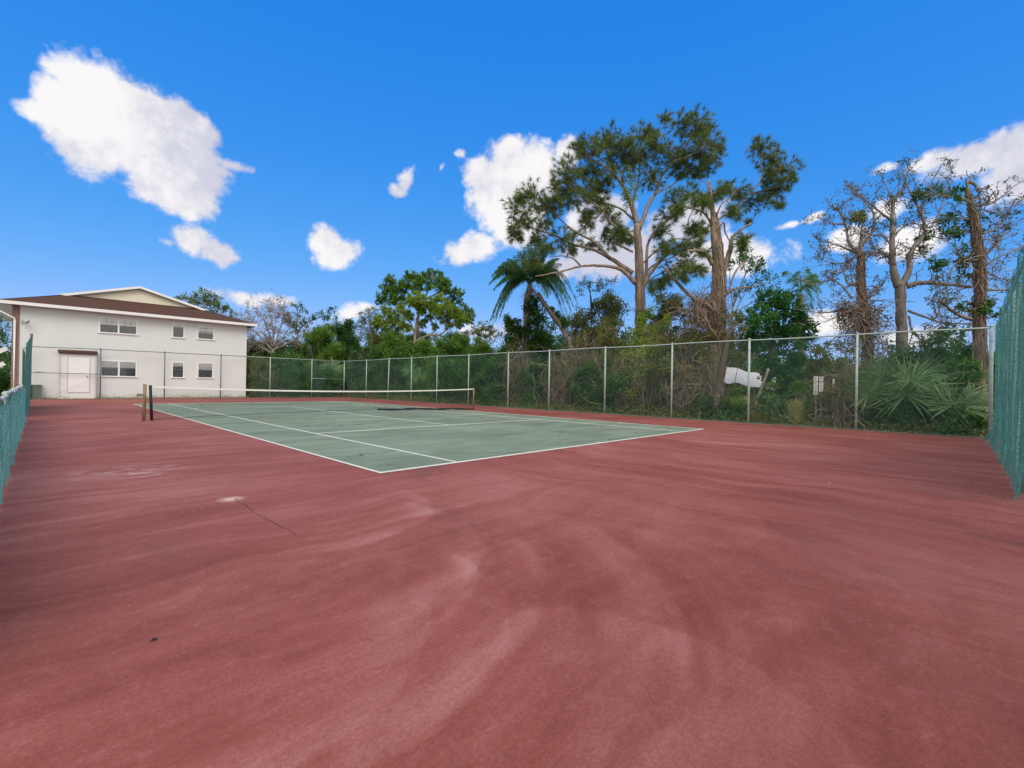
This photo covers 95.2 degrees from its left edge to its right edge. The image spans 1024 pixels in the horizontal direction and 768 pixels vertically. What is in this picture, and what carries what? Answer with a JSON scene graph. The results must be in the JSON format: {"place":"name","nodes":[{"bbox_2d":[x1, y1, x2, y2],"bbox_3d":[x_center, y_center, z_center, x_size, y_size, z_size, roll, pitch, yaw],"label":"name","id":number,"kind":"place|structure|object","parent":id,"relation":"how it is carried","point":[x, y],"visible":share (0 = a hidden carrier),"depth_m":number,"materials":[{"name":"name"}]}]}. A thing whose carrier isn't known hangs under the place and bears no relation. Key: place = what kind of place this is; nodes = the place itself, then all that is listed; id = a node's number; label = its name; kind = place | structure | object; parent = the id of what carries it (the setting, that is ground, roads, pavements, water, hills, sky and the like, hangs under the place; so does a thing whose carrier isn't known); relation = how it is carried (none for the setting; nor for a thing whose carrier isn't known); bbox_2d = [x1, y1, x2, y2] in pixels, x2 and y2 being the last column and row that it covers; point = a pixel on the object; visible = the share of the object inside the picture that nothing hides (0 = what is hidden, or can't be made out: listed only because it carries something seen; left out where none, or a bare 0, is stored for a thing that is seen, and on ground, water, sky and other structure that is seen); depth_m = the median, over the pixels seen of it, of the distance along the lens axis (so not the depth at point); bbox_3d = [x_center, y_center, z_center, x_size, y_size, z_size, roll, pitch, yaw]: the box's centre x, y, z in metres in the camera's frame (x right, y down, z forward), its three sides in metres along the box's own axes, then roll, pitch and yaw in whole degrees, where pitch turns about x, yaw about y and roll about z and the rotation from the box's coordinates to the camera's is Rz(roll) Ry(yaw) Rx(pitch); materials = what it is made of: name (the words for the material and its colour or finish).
{"place":"outdoors","nodes":[
{"label":"outdoors","id":0,"kind":"place"},
{"bbox_2d":[314,357,353,395],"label":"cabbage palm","id":1,"kind":"object","parent":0,"point":[341,371],"visible":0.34,"depth_m":40.10,"materials":[{"name":"green plant"}]},
{"bbox_2d":[0,393,999,437],"bbox_3d":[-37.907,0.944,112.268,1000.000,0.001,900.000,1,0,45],"label":"ground","id":2,"kind":"structure","parent":0,"point":[645,415],"depth_m":28.40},
{"bbox_2d":[0,368,10,395],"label":"shrub","id":3,"kind":"object","parent":2,"relation":"on","point":[5,383],"visible":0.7,"depth_m":28.55,"materials":[{"name":"green plant"}]},
{"bbox_2d":[0,314,11,374],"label":"palm like tree","id":4,"kind":"object","parent":2,"relation":"on","point":[2,334],"visible":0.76,"depth_m":42.07,"materials":[{"name":"green plant"}]},
{"bbox_2d":[18,385,41,398],"bbox_3d":[-27.197,0.453,26.395,0.400,0.830,0.945,1,0,45],"label":"utility box","id":5,"kind":"object","parent":2,"relation":"on","point":[36,390],"visible":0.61,"depth_m":26.45,"materials":[{"name":"green metal"}]},
{"bbox_2d":[0,286,257,398],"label":"apartment building","id":6,"kind":"structure","parent":2,"relation":"on","point":[136,319],"depth_m":29.70,"materials":[{"name":"paint"}]},
{"bbox_2d":[98,317,138,335],"bbox_3d":[-24.612,-3.610,29.260,0.124,0.993,1.958,1,0,45],"label":"window","id":7,"kind":"structure","parent":6,"relation":"in","point":[108,325],"depth_m":29.24,"materials":[{"name":"grey glass"}]},
{"bbox_2d":[99,360,137,376],"bbox_3d":[-24.619,-0.950,29.290,0.124,1.035,1.869,1,0,45],"label":"window","id":8,"kind":"structure","parent":6,"relation":"in","point":[109,368],"depth_m":29.27,"materials":[{"name":"grey glass"}]},
{"bbox_2d":[171,322,184,338],"bbox_3d":[-22.467,-3.593,31.480,0.188,1.029,0.794,1,0,45],"label":"window","id":9,"kind":"structure","parent":6,"relation":"in","point":[178,329],"depth_m":31.49,"materials":[{"name":"grey glass"}]},
{"bbox_2d":[171,361,184,377],"bbox_3d":[-22.473,-0.945,31.467,0.124,1.111,0.795,1,0,45],"label":"window","id":10,"kind":"structure","parent":6,"relation":"in","point":[177,370],"depth_m":31.49,"materials":[{"name":"grey glass"}]},
{"bbox_2d":[196,362,213,378],"bbox_3d":[-21.365,-0.945,32.589,0.124,1.117,1.052,1,0,45],"label":"window","id":11,"kind":"structure","parent":6,"relation":"in","point":[204,369],"depth_m":32.61,"materials":[{"name":"grey glass"}]},
{"bbox_2d":[196,324,214,340],"bbox_3d":[-21.353,-3.598,32.610,0.188,1.059,1.109,1,0,45],"label":"window","id":12,"kind":"structure","parent":6,"relation":"in","point":[204,332],"depth_m":32.59,"materials":[{"name":"grey glass"}]},
{"bbox_2d":[173,286,238,317],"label":"distant pine","id":13,"kind":"object","parent":2,"relation":"on","point":[214,301],"visible":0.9,"depth_m":51.74,"materials":[{"name":"green plant"}]},
{"bbox_2d":[246,354,281,395],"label":"shrub","id":14,"kind":"object","parent":2,"relation":"on","point":[260,382],"visible":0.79,"depth_m":35.55,"materials":[{"name":"green plant"}]},
{"bbox_2d":[229,289,309,361],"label":"bare tree","id":15,"kind":"object","parent":2,"relation":"on","point":[273,341],"visible":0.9,"depth_m":41.57,"materials":[{"name":"grey plant"}]},
{"bbox_2d":[247,334,310,393],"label":"dark leaved tree","id":16,"kind":"object","parent":2,"relation":"on","point":[278,349],"visible":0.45,"depth_m":43.92,"materials":[{"name":"green plant"}]},
{"bbox_2d":[267,346,310,396],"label":"shrub","id":17,"kind":"object","parent":2,"relation":"on","point":[286,368],"visible":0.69,"depth_m":36.90,"materials":[{"name":"green plant"}]},
{"bbox_2d":[281,301,339,394],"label":"dark leaved tree","id":18,"kind":"object","parent":2,"relation":"on","point":[314,317],"visible":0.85,"depth_m":44.11,"materials":[{"name":"green plant"}]},
{"bbox_2d":[300,322,347,395],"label":"shrub","id":19,"kind":"object","parent":2,"relation":"on","point":[318,339],"visible":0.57,"depth_m":40.26,"materials":[{"name":"green plant"}]},
{"bbox_2d":[302,365,348,396],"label":"shrub","id":20,"kind":"object","parent":2,"relation":"on","point":[327,380],"visible":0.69,"depth_m":38.64,"materials":[{"name":"green plant"}]},
{"bbox_2d":[327,317,364,393],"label":"shrub","id":21,"kind":"object","parent":2,"relation":"on","point":[345,334],"visible":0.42,"depth_m":42.47,"materials":[{"name":"green plant"}]},
{"bbox_2d":[345,348,368,394],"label":"shrub","id":22,"kind":"object","parent":2,"relation":"on","point":[353,355],"visible":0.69,"depth_m":40.09,"materials":[{"name":"green plant"}]},
{"bbox_2d":[356,332,386,394],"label":"shrub","id":23,"kind":"object","parent":2,"relation":"on","point":[364,347],"visible":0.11,"depth_m":47.66,"materials":[{"name":"green plant"}]},
{"bbox_2d":[360,343,387,395],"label":"shrub","id":24,"kind":"object","parent":2,"relation":"on","point":[375,350],"visible":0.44,"depth_m":38.03,"materials":[{"name":"green plant"}]},
{"bbox_2d":[370,329,415,396],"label":"shrub","id":25,"kind":"object","parent":2,"relation":"on","point":[392,340],"visible":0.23,"depth_m":37.97,"materials":[{"name":"green plant"}]},
{"bbox_2d":[355,305,438,390],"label":"scrubby tree","id":26,"kind":"object","parent":2,"relation":"on","point":[367,329],"visible":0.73,"depth_m":39.91,"materials":[{"name":"green plant"}]},
{"bbox_2d":[379,344,419,396],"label":"shrub","id":27,"kind":"object","parent":2,"relation":"on","point":[395,354],"visible":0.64,"depth_m":35.93,"materials":[{"name":"green plant"}]},
{"bbox_2d":[398,337,441,396],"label":"shrub","id":28,"kind":"object","parent":2,"relation":"on","point":[421,346],"visible":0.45,"depth_m":36.80,"materials":[{"name":"green plant"}]},
{"bbox_2d":[370,290,471,397],"bbox_3d":[-7.558,-3.177,38.735,8.459,9.181,3.620,1,0,12],"label":"broadleaf tree","id":29,"kind":"object","parent":2,"relation":"on","point":[420,304],"visible":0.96,"depth_m":38.52,"materials":[{"name":"green plant"}]},
{"bbox_2d":[374,267,475,342],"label":"broadleaf tree","id":30,"kind":"object","parent":2,"relation":"on","point":[417,280],"visible":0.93,"depth_m":40.85,"materials":[{"name":"green plant"}]},
{"bbox_2d":[428,353,462,401],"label":"shrub","id":31,"kind":"object","parent":2,"relation":"on","point":[433,370],"visible":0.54,"depth_m":31.25,"materials":[{"name":"green plant"}]},
{"bbox_2d":[421,330,471,397],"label":"shrub","id":32,"kind":"object","parent":2,"relation":"on","point":[453,346],"visible":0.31,"depth_m":32.49,"materials":[{"name":"green plant"}]},
{"bbox_2d":[439,328,474,359],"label":"shrub","id":33,"kind":"object","parent":2,"relation":"on","point":[466,333],"visible":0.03,"depth_m":39.69,"materials":[{"name":"green plant"}]},
{"bbox_2d":[448,350,491,404],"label":"shrub","id":34,"kind":"object","parent":2,"relation":"on","point":[472,369],"visible":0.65,"depth_m":29.23,"materials":[{"name":"green plant"}]},
{"bbox_2d":[460,334,500,399],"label":"shrub","id":35,"kind":"object","parent":2,"relation":"on","point":[483,347],"visible":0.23,"depth_m":32.41,"materials":[{"name":"green plant"}]},
{"bbox_2d":[469,320,503,341],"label":"distant tree","id":36,"kind":"object","parent":2,"relation":"on","point":[479,332],"visible":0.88,"depth_m":47.87,"materials":[{"name":"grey plant"}]},
{"bbox_2d":[476,354,516,405],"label":"shrub","id":37,"kind":"object","parent":2,"relation":"on","point":[487,384],"visible":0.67,"depth_m":27.47,"materials":[{"name":"green plant"}]},
{"bbox_2d":[0,323,1000,416],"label":"woods","id":38,"kind":"object","parent":2,"relation":"on","point":[249,353],"visible":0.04,"depth_m":39.41,"materials":[{"name":"green plant"}]},
{"bbox_2d":[487,337,522,401],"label":"shrub","id":39,"kind":"object","parent":2,"relation":"on","point":[503,347],"visible":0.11,"depth_m":32.88,"materials":[{"name":"green plant"}]},
{"bbox_2d":[31,397,999,439],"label":"court edge kerb","id":40,"kind":"structure","parent":2,"relation":"on","point":[652,416],"depth_m":17.91,"materials":[{"name":"concrete"}]},
{"bbox_2d":[0,333,32,504],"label":"windscreen fence","id":41,"kind":"object","parent":40,"relation":"on","point":[14,405],"visible":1,"depth_m":7.09,"materials":[{"name":"teal fabric"}]},
{"bbox_2d":[31,346,343,398],"bbox_3d":[-20.542,-0.527,32.745,0.086,3.135,18.350,1,0,45],"label":"chain link fence","id":42,"kind":"object","parent":40,"relation":"on","point":[254,359],"visible":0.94,"depth_m":35.03,"materials":[{"name":"grey metal"}]},
{"bbox_2d":[343,325,994,436],"bbox_3d":[-0.571,-0.218,25.932,38.112,3.136,0.102,1,0,45],"label":"chain link fence","id":43,"kind":"object","parent":40,"relation":"on","point":[990,328],"visible":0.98,"depth_m":17.16,"materials":[{"name":"grey metal"}]},
{"bbox_2d":[983,247,1023,499],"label":"windscreen fence","id":44,"kind":"object","parent":40,"relation":"on","point":[1009,374],"visible":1,"depth_m":7.16,"materials":[{"name":"green mesh fabric"},{"name":"galvanised steel"}]},
{"bbox_2d":[497,332,538,402],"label":"vine thicket","id":45,"kind":"object","parent":2,"relation":"on","point":[518,394],"visible":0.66,"depth_m":26.89,"materials":[{"name":"green plant"}]},
{"bbox_2d":[488,242,577,404],"bbox_3d":[1.244,-3.615,27.660,5.361,10.097,3.099,1,0,1],"label":"queen palm","id":46,"kind":"object","parent":2,"relation":"on","point":[515,276],"visible":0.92,"depth_m":27.25,"materials":[{"name":"green plant"}]},
{"bbox_2d":[529,292,575,380],"bbox_3d":[2.331,-2.657,27.628,3.135,5.726,1.845,1,0,-19],"label":"leaning trunk","id":47,"kind":"object","parent":46,"relation":"attached to","point":[562,322],"visible":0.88,"depth_m":27.34,"materials":[{"name":"grey plant"}]},
{"bbox_2d":[516,347,550,407],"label":"shrub","id":48,"kind":"object","parent":2,"relation":"on","point":[526,378],"visible":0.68,"depth_m":25.85,"materials":[{"name":"green plant"}]},
{"bbox_2d":[520,327,563,402],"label":"shrub","id":49,"kind":"object","parent":2,"relation":"on","point":[542,354],"visible":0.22,"depth_m":29.54,"materials":[{"name":"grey plant"}]},
{"bbox_2d":[530,338,580,408],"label":"vine thicket","id":50,"kind":"object","parent":2,"relation":"on","point":[560,378],"visible":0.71,"depth_m":24.36,"materials":[{"name":"green plant"}]},
{"bbox_2d":[561,306,596,401],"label":"shrub","id":51,"kind":"object","parent":2,"relation":"on","point":[576,326],"visible":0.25,"depth_m":33.21,"materials":[{"name":"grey plant"}]},
{"bbox_2d":[555,328,611,405],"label":"vine thicket","id":52,"kind":"object","parent":2,"relation":"on","point":[578,341],"visible":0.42,"depth_m":24.39,"materials":[{"name":"green plant"}]},
{"bbox_2d":[567,361,613,411],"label":"shrub","id":53,"kind":"object","parent":2,"relation":"on","point":[581,391],"visible":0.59,"depth_m":22.95,"materials":[{"name":"green plant"}]},
{"bbox_2d":[574,274,618,406],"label":"scraggly tree","id":54,"kind":"object","parent":2,"relation":"on","point":[597,289],"visible":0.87,"depth_m":29.20,"materials":[{"name":"green plant"}]},
{"bbox_2d":[577,365,634,413],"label":"shrub","id":55,"kind":"object","parent":2,"relation":"on","point":[613,388],"visible":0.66,"depth_m":21.58,"materials":[{"name":"green plant"}]},
{"bbox_2d":[580,291,634,389],"bbox_3d":[5.908,-2.247,29.734,3.241,7.610,3.212,1,0,-21],"label":"shrub","id":56,"kind":"object","parent":2,"relation":"on","point":[607,301],"visible":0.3,"depth_m":29.31,"materials":[{"name":"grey plant"}]},
{"bbox_2d":[582,313,633,406],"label":"shrub","id":57,"kind":"object","parent":2,"relation":"on","point":[613,340],"visible":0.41,"depth_m":24.21,"materials":[{"name":"green plant"}]},
{"bbox_2d":[597,348,663,411],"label":"vine thicket","id":58,"kind":"object","parent":2,"relation":"on","point":[649,397],"visible":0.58,"depth_m":21.36,"materials":[{"name":"green plant"}]},
{"bbox_2d":[617,335,674,413],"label":"shrub","id":59,"kind":"object","parent":2,"relation":"on","point":[636,342],"visible":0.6,"depth_m":21.41,"materials":[{"name":"green plant"}]},
{"bbox_2d":[500,103,808,408],"bbox_3d":[6.975,-6.493,24.334,15.764,16.219,5.527,1,0,-1],"label":"pine tree","id":60,"kind":"object","parent":2,"relation":"on","point":[632,159],"visible":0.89,"depth_m":23.87,"materials":[{"name":"green plant"}]},
{"bbox_2d":[649,312,673,408],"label":"shrub","id":61,"kind":"object","parent":2,"relation":"on","point":[668,317],"visible":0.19,"depth_m":23.85,"materials":[{"name":"green plant"}]},
{"bbox_2d":[634,291,689,390],"bbox_3d":[9.182,-2.042,28.076,3.303,7.245,4.056,1,0,45],"label":"shrub","id":62,"kind":"object","parent":2,"relation":"on","point":[659,316],"visible":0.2,"depth_m":27.61,"materials":[{"name":"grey plant"}]},
{"bbox_2d":[340,392,995,437],"bbox_3d":[-0.065,1.018,28.548,41.256,0.845,4.469,1,0,45],"label":"ground cover","id":63,"kind":"object","parent":2,"relation":"on","point":[667,414],"visible":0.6,"depth_m":18.64,"materials":[{"name":"green plant"}]},
{"bbox_2d":[400,364,431,394],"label":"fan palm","id":64,"kind":"object","parent":63,"relation":"on","point":[421,377],"visible":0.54,"depth_m":33.61,"materials":[{"name":"green plant"}]},
{"bbox_2d":[841,349,962,429],"bbox_3d":[12.038,0.151,14.595,3.116,2.572,2.020,1,0,30],"label":"saw palmetto","id":65,"kind":"object","parent":63,"relation":"on","point":[893,386],"visible":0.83,"depth_m":14.42,"materials":[{"name":"green plant"}]},
{"bbox_2d":[890,348,994,393],"bbox_3d":[13.940,0.066,14.811,3.502,2.800,1.887,1,0,1],"label":"saw palmetto","id":66,"kind":"object","parent":63,"relation":"on","point":[932,363],"visible":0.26,"depth_m":14.69,"materials":[{"name":"green plant"}]},
{"bbox_2d":[641,331,712,414],"bbox_3d":[7.446,-0.427,20.870,3.445,3.910,3.452,1,0,6],"label":"shrub","id":67,"kind":"object","parent":2,"relation":"on","point":[662,365],"visible":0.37,"depth_m":20.57,"materials":[{"name":"green plant"}]},
{"bbox_2d":[644,318,715,415],"bbox_3d":[7.420,-0.729,21.101,3.896,4.313,2.806,1,0,45],"label":"vine thicket","id":68,"kind":"object","parent":2,"relation":"on","point":[687,354],"visible":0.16,"depth_m":20.99,"materials":[{"name":"brown plant"}]},
{"bbox_2d":[655,344,737,418],"bbox_3d":[7.560,-0.126,19.289,3.377,3.103,2.754,1,0,45],"label":"vine thicket","id":69,"kind":"object","parent":2,"relation":"on","point":[684,386],"visible":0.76,"depth_m":19.25,"materials":[{"name":"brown plant"}]},
{"bbox_2d":[680,290,731,392],"bbox_3d":[11.323,-1.931,27.302,3.506,7.112,3.281,1,0,-2],"label":"shrub","id":70,"kind":"object","parent":2,"relation":"on","point":[685,320],"visible":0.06,"depth_m":26.87,"materials":[{"name":"grey plant"}]},
{"bbox_2d":[652,179,769,411],"bbox_3d":[8.600,-3.618,20.111,3.984,10.503,5.118,1,0,45],"label":"pine tree","id":71,"kind":"object","parent":2,"relation":"on","point":[715,316],"visible":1,"depth_m":20.09,"materials":[{"name":"brown plant"}]},
{"bbox_2d":[672,385,752,420],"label":"shrub","id":72,"kind":"object","parent":2,"relation":"on","point":[725,405],"visible":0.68,"depth_m":18.22,"materials":[{"name":"green plant"}]},
{"bbox_2d":[711,330,730,409],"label":"dead tree trunk","id":73,"kind":"object","parent":2,"relation":"on","point":[717,390],"visible":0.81,"depth_m":18.23,"materials":[{"name":"brown plant"}]},
{"bbox_2d":[721,382,757,413],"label":"shrub","id":74,"kind":"object","parent":2,"relation":"on","point":[737,387],"visible":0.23,"depth_m":19.56,"materials":[{"name":"green plant"}]},
{"bbox_2d":[724,329,762,408],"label":"vine thicket","id":75,"kind":"object","parent":2,"relation":"on","point":[734,358],"visible":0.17,"depth_m":26.77,"materials":[{"name":"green plant"}]},
{"bbox_2d":[727,308,760,389],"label":"olive tree","id":76,"kind":"object","parent":2,"relation":"on","point":[742,329],"visible":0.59,"depth_m":24.55,"materials":[{"name":"green plant"}]},
{"bbox_2d":[725,367,775,389],"bbox_3d":[11.607,0.279,22.827,3.279,2.420,1.447,1,0,0],"label":"tarpaulin shelter","id":77,"kind":"object","parent":2,"relation":"on","point":[730,375],"visible":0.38,"depth_m":22.80,"materials":[{"name":"white fabric"}]},
{"bbox_2d":[724,247,781,389],"bbox_3d":[17.429,-4.166,34.124,4.746,12.123,2.615,1,0,-12],"label":"distant tree","id":78,"kind":"object","parent":2,"relation":"on","point":[742,257],"visible":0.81,"depth_m":33.99,"materials":[{"name":"green plant"}]},
{"bbox_2d":[752,376,791,423],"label":"shrub","id":79,"kind":"object","parent":2,"relation":"on","point":[773,399],"visible":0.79,"depth_m":17.07,"materials":[{"name":"green plant"}]},
{"bbox_2d":[739,286,820,412],"bbox_3d":[10.949,-1.203,19.407,2.622,5.748,4.206,1,0,45],"label":"emerald tree","id":80,"kind":"object","parent":2,"relation":"on","point":[766,315],"visible":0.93,"depth_m":19.35,"materials":[{"name":"green plant"}]},
{"bbox_2d":[783,397,808,424],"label":"grass clump","id":81,"kind":"object","parent":2,"relation":"on","point":[794,410],"visible":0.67,"depth_m":16.51,"materials":[{"name":"plant"}]},
{"bbox_2d":[781,266,824,400],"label":"palm","id":82,"kind":"object","parent":2,"relation":"on","point":[800,289],"visible":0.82,"depth_m":23.69,"materials":[{"name":"green plant"}]},
{"bbox_2d":[788,377,830,422],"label":"shrub","id":83,"kind":"object","parent":2,"relation":"on","point":[808,397],"visible":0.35,"depth_m":17.00,"materials":[{"name":"green plant"}]},
{"bbox_2d":[797,338,854,416],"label":"shrub","id":84,"kind":"object","parent":2,"relation":"on","point":[822,360],"visible":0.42,"depth_m":20.71,"materials":[{"name":"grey plant"}]},
{"bbox_2d":[797,361,858,418],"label":"shrub","id":85,"kind":"object","parent":2,"relation":"on","point":[826,371],"visible":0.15,"depth_m":17.49,"materials":[{"name":"green plant"}]},
{"bbox_2d":[792,373,878,430],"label":"shrub","id":86,"kind":"object","parent":2,"relation":"on","point":[837,402],"visible":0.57,"depth_m":15.47,"materials":[{"name":"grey plant"}]},
{"bbox_2d":[800,351,890,427],"bbox_3d":[11.254,0.186,15.707,2.634,2.580,2.822,1,0,45],"label":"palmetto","id":87,"kind":"object","parent":2,"relation":"on","point":[844,372],"visible":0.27,"depth_m":15.71,"materials":[{"name":"green plant"}]},
{"bbox_2d":[792,180,934,415],"bbox_3d":[12.171,-2.957,16.311,3.421,9.281,3.380,1,0,-25],"label":"bare tree","id":88,"kind":"object","parent":2,"relation":"on","point":[862,312],"visible":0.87,"depth_m":16.43,"materials":[{"name":"brown plant"}]},
{"bbox_2d":[857,399,930,434],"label":"shrub","id":89,"kind":"object","parent":2,"relation":"on","point":[903,416],"visible":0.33,"depth_m":14.55,"materials":[{"name":"green plant"}]},
{"bbox_2d":[844,146,991,353],"bbox_3d":[14.002,-3.362,16.455,5.344,10.151,2.082,1,0,2],"label":"bare tree","id":90,"kind":"object","parent":2,"relation":"on","point":[899,285],"visible":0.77,"depth_m":16.42,"materials":[{"name":"grey plant"}]},
{"bbox_2d":[874,330,987,430],"bbox_3d":[13.850,-0.013,15.753,3.037,3.362,5.081,1,0,45],"label":"shrub","id":91,"kind":"object","parent":2,"relation":"on","point":[955,356],"visible":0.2,"depth_m":15.09,"materials":[{"name":"green plant"}]},
{"bbox_2d":[920,404,987,435],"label":"shrub","id":92,"kind":"object","parent":2,"relation":"on","point":[978,422],"visible":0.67,"depth_m":13.31,"materials":[{"name":"green plant"}]},
{"bbox_2d":[918,370,994,435],"bbox_3d":[13.074,0.597,13.657,2.383,2.382,1.689,1,0,26],"label":"saw palmetto","id":93,"kind":"object","parent":2,"relation":"on","point":[973,405],"visible":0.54,"depth_m":13.66,"materials":[{"name":"green plant"}]},
{"bbox_2d":[935,356,999,435],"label":"shrub","id":94,"kind":"object","parent":2,"relation":"on","point":[980,372],"visible":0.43,"depth_m":13.80,"materials":[{"name":"green plant"}]},
{"bbox_2d":[918,166,1023,433],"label":"bare tree","id":95,"kind":"object","parent":2,"relation":"on","point":[979,311],"visible":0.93,"depth_m":14.02,"materials":[{"name":"brown plant"}]},
{"bbox_2d":[0,397,1023,767],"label":"court surface","id":96,"kind":"object","parent":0,"point":[820,599],"visible":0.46,"depth_m":2.70,"materials":[{"name":"concrete"}]},
{"bbox_2d":[136,384,146,420],"bbox_3d":[-11.037,0.578,13.928,0.128,1.152,0.276,1,0,5],"label":"net post","id":97,"kind":"object","parent":96,"relation":"on","point":[144,394],"visible":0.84,"depth_m":13.98,"materials":[{"name":"beige wood"}]},
{"bbox_2d":[134,401,696,473],"bbox_3d":[-6.431,1.236,18.699,23.770,0.104,10.970,1,0,45],"label":"playing court","id":98,"kind":"object","parent":96,"relation":"on","point":[466,439],"visible":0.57,"depth_m":12.53,"materials":[{"name":"green paint"}]},
{"bbox_2d":[135,401,702,472],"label":"court lines","id":99,"kind":"object","parent":98,"relation":"on","point":[452,462],"visible":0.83,"depth_m":10.18,"materials":[{"name":"paint"}]},
{"bbox_3d":[-1.911,0.751,23.275,0.090,1.140,0.091,1,0,45],"label":"net post","id":100,"kind":"object","parent":96,"relation":"on","visible":0},
{"bbox_2d":[149,385,472,420],"bbox_3d":[-6.513,0.677,18.731,0.273,1.123,12.842,1,0,45],"label":"tennis net","id":101,"kind":"object","parent":100,"relation":"attached to","point":[275,394],"visible":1,"depth_m":16.93,"materials":[{"name":"fabric"}]},
{"bbox_2d":[0,0,1023,372],"label":"sky","id":102,"kind":"structure","parent":0,"point":[311,152],"materials":[{"name":"blue"}]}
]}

